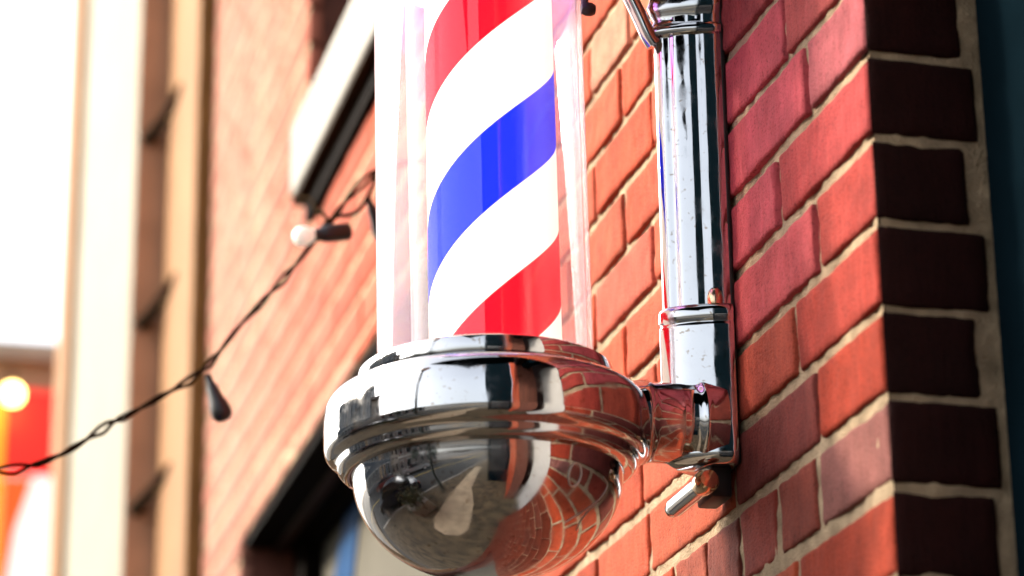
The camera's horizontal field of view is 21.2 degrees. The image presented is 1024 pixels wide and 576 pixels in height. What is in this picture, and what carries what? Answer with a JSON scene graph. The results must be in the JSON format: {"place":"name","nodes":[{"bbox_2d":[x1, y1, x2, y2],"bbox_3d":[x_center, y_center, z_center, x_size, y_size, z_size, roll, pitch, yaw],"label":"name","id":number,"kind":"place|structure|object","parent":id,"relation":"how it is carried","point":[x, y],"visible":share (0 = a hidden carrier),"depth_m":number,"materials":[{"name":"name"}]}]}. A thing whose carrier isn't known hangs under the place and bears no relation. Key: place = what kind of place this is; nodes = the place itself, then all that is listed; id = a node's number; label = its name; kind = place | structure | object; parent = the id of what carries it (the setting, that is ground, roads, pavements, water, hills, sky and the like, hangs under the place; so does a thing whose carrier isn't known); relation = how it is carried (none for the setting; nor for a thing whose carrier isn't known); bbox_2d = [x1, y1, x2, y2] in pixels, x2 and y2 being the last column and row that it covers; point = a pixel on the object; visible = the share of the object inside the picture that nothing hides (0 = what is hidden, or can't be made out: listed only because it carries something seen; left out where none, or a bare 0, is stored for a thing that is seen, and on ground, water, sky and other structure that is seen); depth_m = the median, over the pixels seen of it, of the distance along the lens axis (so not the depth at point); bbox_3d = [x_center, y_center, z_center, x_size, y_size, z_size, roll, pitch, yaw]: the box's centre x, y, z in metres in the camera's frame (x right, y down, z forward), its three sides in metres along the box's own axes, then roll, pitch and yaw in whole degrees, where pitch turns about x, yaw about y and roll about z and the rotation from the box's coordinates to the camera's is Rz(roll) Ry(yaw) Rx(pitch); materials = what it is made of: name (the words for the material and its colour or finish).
{"place":"outdoors","nodes":[
{"label":"outdoors","id":0,"kind":"place"},
{"bbox_2d":[0,339,56,391],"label":"corner shop","id":1,"kind":"structure","parent":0,"point":[31,365],"depth_m":12.36,"materials":[{"name":"beige"}]},
{"bbox_2d":[3,371,21,403],"bbox_3d":[-2.217,0.460,12.103,0.084,0.181,0.343,4,-20,-14],"label":"globe lamp","id":2,"kind":"object","parent":1,"relation":"attached to","point":[12,392],"visible":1,"depth_m":11.94,"materials":[{"name":"beige glass"}]},
{"bbox_2d":[0,388,54,575],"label":"shop sign","id":3,"kind":"object","parent":1,"relation":"attached to","point":[26,427],"visible":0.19,"depth_m":12.02,"materials":[{"name":"red"}]},
{"bbox_2d":[0,0,71,342],"label":"sky","id":4,"kind":"structure","parent":0,"point":[35,35],"materials":[{"name":"white"}]},
{"bbox_2d":[47,0,1023,575],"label":"brick building","id":5,"kind":"structure","parent":0,"point":[877,178],"depth_m":2.80,"materials":[{"name":"red brick"}]},
{"bbox_2d":[0,159,426,475],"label":"string lights","id":6,"kind":"object","parent":5,"relation":"hanging from","point":[328,231],"visible":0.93,"depth_m":3.14,"materials":[{"name":"black plastic"}]},
{"bbox_2d":[244,265,429,575],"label":"shop window","id":7,"kind":"structure","parent":5,"relation":"in","point":[343,544],"depth_m":4.65,"materials":[{"name":"black glass"}]},
{"bbox_2d":[323,0,740,575],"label":"barber pole","id":8,"kind":"object","parent":5,"relation":"attached to","point":[494,424],"visible":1,"depth_m":2.27,"materials":[{"name":"silver metal"}]}
]}

